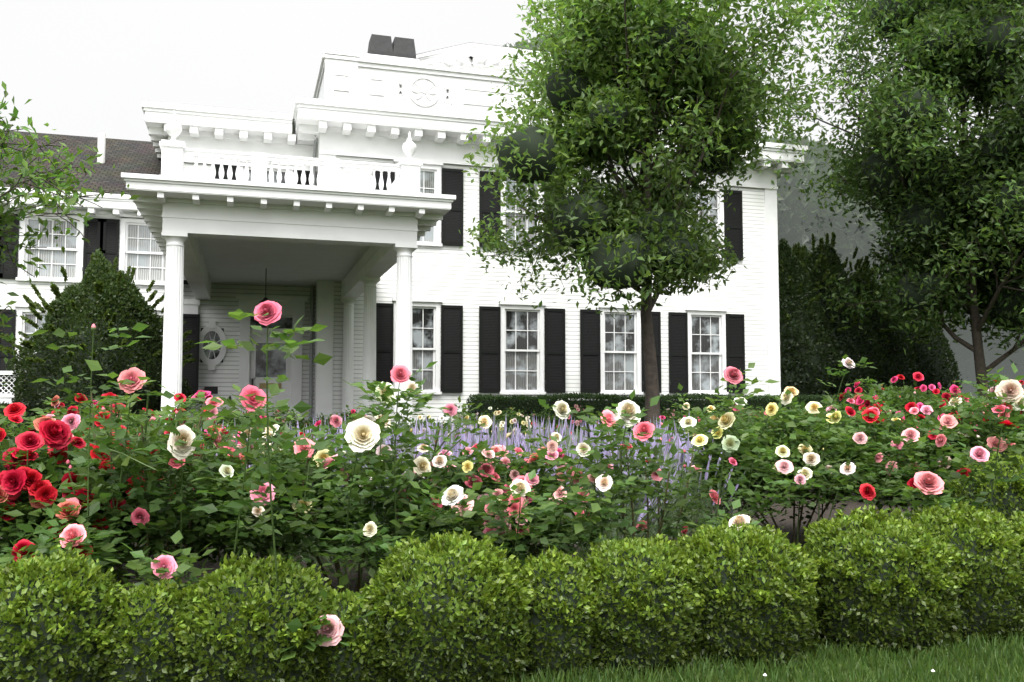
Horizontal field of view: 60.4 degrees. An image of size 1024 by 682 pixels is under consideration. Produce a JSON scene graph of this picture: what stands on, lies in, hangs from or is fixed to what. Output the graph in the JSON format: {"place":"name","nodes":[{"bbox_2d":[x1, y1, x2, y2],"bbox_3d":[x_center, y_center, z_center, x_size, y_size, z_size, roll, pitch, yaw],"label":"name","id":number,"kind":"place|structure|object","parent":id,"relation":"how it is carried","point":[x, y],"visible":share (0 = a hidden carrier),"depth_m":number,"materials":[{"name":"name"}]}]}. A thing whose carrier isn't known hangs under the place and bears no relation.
{"place":"outdoors","nodes":[
{"label":"outdoors","id":0,"kind":"place"},
{"bbox_2d":[0,0,1021,155],"label":"sky","id":1,"kind":"structure","parent":0,"point":[86,68],"materials":[{"name":"white"}]},
{"bbox_2d":[376,627,1023,681],"bbox_3d":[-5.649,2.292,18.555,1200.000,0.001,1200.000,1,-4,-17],"label":"ground","id":2,"kind":"structure","parent":0,"point":[813,675],"depth_m":3.54,"materials":[{"name":"green plant"}]},
{"bbox_2d":[0,371,26,403],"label":"lattice fence","id":3,"kind":"object","parent":2,"relation":"on","point":[6,397],"visible":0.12,"depth_m":15.55,"materials":[{"name":"paint"}]},
{"bbox_2d":[0,544,123,681],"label":"boxwood","id":4,"kind":"object","parent":2,"relation":"on","point":[56,623],"visible":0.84,"depth_m":2.92,"materials":[{"name":"green plant"}]},
{"bbox_2d":[0,248,196,422],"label":"conical shrub","id":5,"kind":"object","parent":2,"relation":"on","point":[103,295],"visible":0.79,"depth_m":15.59,"materials":[{"name":"green plant"}]},
{"bbox_2d":[0,130,199,395],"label":"house wing","id":6,"kind":"structure","parent":2,"relation":"on","point":[118,228],"depth_m":18.54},
{"bbox_2d":[99,577,189,681],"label":"boxwood","id":7,"kind":"object","parent":2,"relation":"on","point":[146,647],"visible":0.69,"depth_m":3.04,"materials":[{"name":"green plant"}]},
{"bbox_2d":[141,100,317,423],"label":"house","id":8,"kind":"structure","parent":2,"relation":"on","point":[223,370],"depth_m":19.66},
{"bbox_2d":[167,548,339,681],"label":"boxwood","id":9,"kind":"object","parent":2,"relation":"on","point":[243,612],"visible":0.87,"depth_m":3.07,"materials":[{"name":"green plant"}]},
{"bbox_2d":[121,111,455,441],"bbox_3d":[-4.069,-0.350,15.586,4.257,4.894,8.989,1,-4,-17],"label":"house porch","id":10,"kind":"object","parent":2,"relation":"on","point":[258,228],"visible":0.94,"depth_m":12.13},
{"bbox_2d":[317,585,386,681],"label":"boxwood","id":11,"kind":"object","parent":2,"relation":"on","point":[356,659],"visible":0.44,"depth_m":3.23,"materials":[{"name":"green plant"}]},
{"bbox_2d":[359,529,538,681],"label":"boxwood","id":12,"kind":"object","parent":2,"relation":"on","point":[446,607],"visible":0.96,"depth_m":3.25,"materials":[{"name":"green plant"}]},
{"bbox_2d":[0,450,943,593],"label":"soil bed","id":13,"kind":"object","parent":2,"relation":"on","point":[787,524],"depth_m":7.32,"materials":[{"name":"brown soil"}]},
{"bbox_2d":[0,401,37,449],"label":"dark shrub","id":14,"kind":"object","parent":13,"relation":"on","point":[27,414],"visible":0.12,"depth_m":14.77,"materials":[{"name":"green plant"}]},
{"bbox_2d":[0,410,131,452],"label":"rose bush","id":15,"kind":"object","parent":13,"relation":"on","point":[11,428],"visible":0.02,"depth_m":8.79,"materials":[{"name":"green plant"}]},
{"bbox_2d":[0,81,139,420],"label":"tree","id":16,"kind":"object","parent":13,"relation":"on","point":[39,178],"visible":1,"depth_m":6.94,"materials":[{"name":"green plant"}]},
{"bbox_2d":[0,394,184,581],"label":"rose bush","id":17,"kind":"object","parent":13,"relation":"on","point":[54,433],"visible":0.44,"depth_m":3.97,"materials":[{"name":"green plant"}]},
{"bbox_2d":[25,384,220,569],"bbox_3d":[-2.506,0.874,5.625,1.480,1.186,1.567,1,-4,-17],"label":"rose bush","id":18,"kind":"object","parent":13,"relation":"on","point":[185,413],"visible":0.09,"depth_m":5.59,"materials":[{"name":"green plant"}]},
{"bbox_2d":[27,391,247,595],"bbox_3d":[-1.679,0.798,4.051,0.947,1.133,0.969,1,-4,-17],"label":"rose bush","id":19,"kind":"object","parent":13,"relation":"on","point":[134,518],"visible":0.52,"depth_m":3.88,"materials":[{"name":"green plant"}]},
{"bbox_2d":[159,410,229,432],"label":"rose bush","id":20,"kind":"object","parent":13,"relation":"on","point":[196,424],"visible":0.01,"depth_m":10.80,"materials":[{"name":"green plant"}]},
{"bbox_2d":[194,407,288,435],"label":"rose bush","id":21,"kind":"object","parent":13,"relation":"on","point":[237,421],"visible":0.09,"depth_m":13.61,"materials":[{"name":"green plant"}]},
{"bbox_2d":[197,416,320,465],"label":"rose bush","id":22,"kind":"object","parent":13,"relation":"on","point":[317,423],"visible":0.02,"depth_m":8.12,"materials":[{"name":"green plant"}]},
{"bbox_2d":[149,404,383,569],"bbox_3d":[-1.184,0.845,4.296,1.126,1.072,1.096,-1,-4,17],"label":"rose bush","id":23,"kind":"object","parent":13,"relation":"on","point":[306,470],"visible":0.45,"depth_m":4.11,"materials":[{"name":"green plant"}]},
{"bbox_2d":[273,405,393,439],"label":"rose bush","id":24,"kind":"object","parent":13,"relation":"on","point":[306,422],"visible":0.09,"depth_m":13.10,"materials":[{"name":"green plant"}]},
{"bbox_2d":[221,413,481,592],"bbox_3d":[-0.859,0.895,4.708,1.332,1.025,1.291,1,-4,-17],"label":"rose bush","id":25,"kind":"object","parent":13,"relation":"on","point":[422,462],"visible":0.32,"depth_m":4.49,"materials":[{"name":"green plant"}]},
{"bbox_2d":[384,412,474,453],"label":"rose bush","id":26,"kind":"object","parent":13,"relation":"on","point":[445,424],"visible":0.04,"depth_m":11.94,"materials":[{"name":"green plant"}]},
{"bbox_2d":[423,422,460,445],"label":"lavender","id":27,"kind":"object","parent":13,"relation":"on","point":[438,424],"visible":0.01,"depth_m":10.78,"materials":[{"name":"green plant"}]},
{"bbox_2d":[122,412,776,587],"bbox_3d":[-0.139,1.231,9.365,6.282,1.015,8.644,-2,-4,28],"label":"lavender drift","id":28,"kind":"object","parent":13,"relation":"on","point":[474,439],"visible":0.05,"depth_m":7.12,"materials":[{"name":"purple plant"}]},
{"bbox_2d":[439,406,549,445],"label":"rose bush","id":29,"kind":"object","parent":13,"relation":"on","point":[522,421],"visible":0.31,"depth_m":14.19,"materials":[{"name":"green plant"}]},
{"bbox_2d":[378,442,614,565],"bbox_3d":[-0.092,0.993,5.031,1.400,0.873,1.435,1,-4,-17],"label":"rose bush","id":30,"kind":"object","parent":13,"relation":"on","point":[514,472],"visible":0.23,"depth_m":4.73,"materials":[{"name":"green plant"}]},
{"bbox_2d":[0,300,1023,660],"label":"rose bushes","id":31,"kind":"object","parent":13,"relation":"on","point":[358,436],"visible":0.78,"depth_m":3.98,"materials":[{"name":"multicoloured plant"}]},
{"bbox_2d":[529,420,578,440],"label":"lavender","id":32,"kind":"object","parent":13,"relation":"on","point":[555,430],"visible":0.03,"depth_m":11.61,"materials":[{"name":"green plant"}]},
{"bbox_2d":[529,404,619,437],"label":"rose bush","id":33,"kind":"object","parent":13,"relation":"on","point":[579,422],"visible":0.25,"depth_m":15.62,"materials":[{"name":"green plant"}]},
{"bbox_2d":[548,423,730,544],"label":"rose bush","id":34,"kind":"object","parent":13,"relation":"on","point":[643,525],"visible":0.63,"depth_m":4.91,"materials":[{"name":"green plant"}]},
{"bbox_2d":[459,0,867,427],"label":"tree","id":35,"kind":"object","parent":13,"relation":"on","point":[648,58],"visible":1,"depth_m":13.33,"materials":[{"name":"green plant"}]},
{"bbox_2d":[639,415,699,456],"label":"rose bush","id":36,"kind":"object","parent":13,"relation":"on","point":[670,427],"visible":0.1,"depth_m":12.12,"materials":[{"name":"green plant"}]},
{"bbox_2d":[660,402,730,425],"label":"rose bush","id":37,"kind":"object","parent":13,"relation":"on","point":[676,414],"visible":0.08,"depth_m":15.86,"materials":[{"name":"green plant"}]},
{"bbox_2d":[739,404,825,433],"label":"rose bush","id":38,"kind":"object","parent":13,"relation":"on","point":[753,414],"visible":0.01,"depth_m":14.76,"materials":[{"name":"green plant"}]},
{"bbox_2d":[666,383,911,544],"bbox_3d":[2.074,0.922,6.656,1.740,1.223,1.720,1,-4,-17],"label":"rose bush","id":39,"kind":"object","parent":13,"relation":"on","point":[786,398],"visible":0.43,"depth_m":6.35,"materials":[{"name":"green plant"}]},
{"bbox_2d":[827,389,991,519],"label":"rose bush","id":40,"kind":"object","parent":13,"relation":"on","point":[894,428],"visible":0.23,"depth_m":6.46,"materials":[{"name":"green plant"}]},
{"bbox_2d":[837,372,1004,465],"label":"rose bush","id":41,"kind":"object","parent":13,"relation":"on","point":[906,400],"visible":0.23,"depth_m":9.22,"materials":[{"name":"green plant"}]},
{"bbox_2d":[922,367,1023,494],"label":"rose bush","id":42,"kind":"object","parent":13,"relation":"on","point":[983,432],"visible":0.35,"depth_m":6.05,"materials":[{"name":"green plant"}]},
{"bbox_2d":[943,451,1023,523],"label":"boxwood return","id":43,"kind":"object","parent":13,"relation":"on","point":[1007,499],"visible":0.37,"depth_m":5.42,"materials":[{"name":"green plant"}]},
{"bbox_2d":[958,375,1023,454],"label":"rose bush","id":44,"kind":"object","parent":13,"relation":"on","point":[1021,381],"visible":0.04,"depth_m":10.57,"materials":[{"name":"green plant"}]},
{"bbox_2d":[503,34,596,65],"bbox_3d":[1.903,-5.340,40.519,10.792,18.045,10.842,1,-4,-17],"label":"tree","id":45,"kind":"object","parent":2,"relation":"on","point":[518,45],"visible":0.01,"depth_m":38.33,"materials":[{"name":"green plant"}]},
{"bbox_2d":[292,34,807,426],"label":"house","id":46,"kind":"structure","parent":2,"relation":"on","point":[471,335],"depth_m":20.60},
{"bbox_2d":[517,544,604,679],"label":"boxwood","id":47,"kind":"object","parent":2,"relation":"on","point":[561,615],"visible":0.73,"depth_m":3.46,"materials":[{"name":"green plant"}]},
{"bbox_2d":[579,533,704,677],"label":"boxwood","id":48,"kind":"object","parent":2,"relation":"on","point":[650,609],"visible":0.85,"depth_m":3.51,"materials":[{"name":"green plant"}]},
{"bbox_2d":[465,391,872,443],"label":"house hedge","id":49,"kind":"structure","parent":2,"relation":"on","point":[531,404],"depth_m":18.90,"materials":[{"name":"green plant"}]},
{"bbox_2d":[674,516,820,668],"bbox_3d":[0.979,1.064,3.845,0.709,0.579,0.703,1,-4,-17],"label":"boxwood","id":50,"kind":"object","parent":2,"relation":"on","point":[757,589],"visible":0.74,"depth_m":3.61,"materials":[{"name":"green plant"}]},
{"bbox_2d":[778,238,848,399],"bbox_3d":[7.485,-0.151,24.215,3.379,5.438,3.273,1,-4,-17],"label":"evergreen tree","id":51,"kind":"object","parent":2,"relation":"on","point":[807,347],"visible":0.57,"depth_m":23.18,"materials":[{"name":"green plant"}]},
{"bbox_2d":[797,242,849,274],"bbox_3d":[9.415,-0.183,28.180,3.659,5.982,3.428,1,-4,-17],"label":"evergreen tree","id":52,"kind":"object","parent":2,"relation":"on","point":[807,253],"visible":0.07,"depth_m":28.01,"materials":[{"name":"green plant"}]},
{"bbox_2d":[793,232,893,394],"bbox_3d":[8.972,-0.272,25.169,3.599,5.786,3.572,1,-4,-17],"label":"evergreen tree","id":53,"kind":"object","parent":2,"relation":"on","point":[855,347],"visible":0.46,"depth_m":24.27,"materials":[{"name":"green plant"}]},
{"bbox_2d":[716,0,1023,397],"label":"tree","id":54,"kind":"object","parent":2,"relation":"on","point":[960,217],"visible":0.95,"depth_m":21.22,"materials":[{"name":"green plant"}]},
{"bbox_2d":[802,504,967,658],"bbox_3d":[1.669,1.056,4.052,0.810,0.621,0.758,1,-4,-17],"label":"boxwood","id":55,"kind":"object","parent":2,"relation":"on","point":[881,578],"visible":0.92,"depth_m":3.80,"materials":[{"name":"green plant"}]},
{"bbox_2d":[848,261,929,395],"bbox_3d":[10.899,0.103,27.200,3.611,5.312,3.601,1,-4,-17],"label":"evergreen tree","id":56,"kind":"object","parent":2,"relation":"on","point":[896,360],"visible":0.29,"depth_m":26.16,"materials":[{"name":"green plant"}]},
{"bbox_2d":[871,260,962,398],"bbox_3d":[12.876,-0.067,29.190,3.771,5.893,3.858,1,-4,-17],"label":"evergreen tree","id":57,"kind":"object","parent":2,"relation":"on","point":[933,364],"visible":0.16,"depth_m":27.86,"materials":[{"name":"green plant"}]},
{"bbox_2d":[906,238,1023,397],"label":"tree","id":58,"kind":"object","parent":2,"relation":"on","point":[964,357],"visible":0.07,"depth_m":32.82,"materials":[{"name":"plant"}]},
{"bbox_2d":[911,498,1023,645],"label":"boxwood","id":59,"kind":"object","parent":2,"relation":"on","point":[989,563],"visible":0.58,"depth_m":3.95,"materials":[{"name":"green plant"}]},
{"bbox_2d":[1010,510,1023,535],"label":"boxwood","id":60,"kind":"object","parent":2,"relation":"on","point":[1017,525],"visible":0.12,"depth_m":4.44,"materials":[{"name":"green plant"}]},
{"bbox_2d":[763,134,901,283],"bbox_3d":[10.968,-2.593,38.122,11.554,12.256,11.897,1,-4,-17],"label":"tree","id":61,"kind":"object","parent":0,"point":[794,226],"visible":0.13,"depth_m":33.38,"materials":[{"name":"plant"}]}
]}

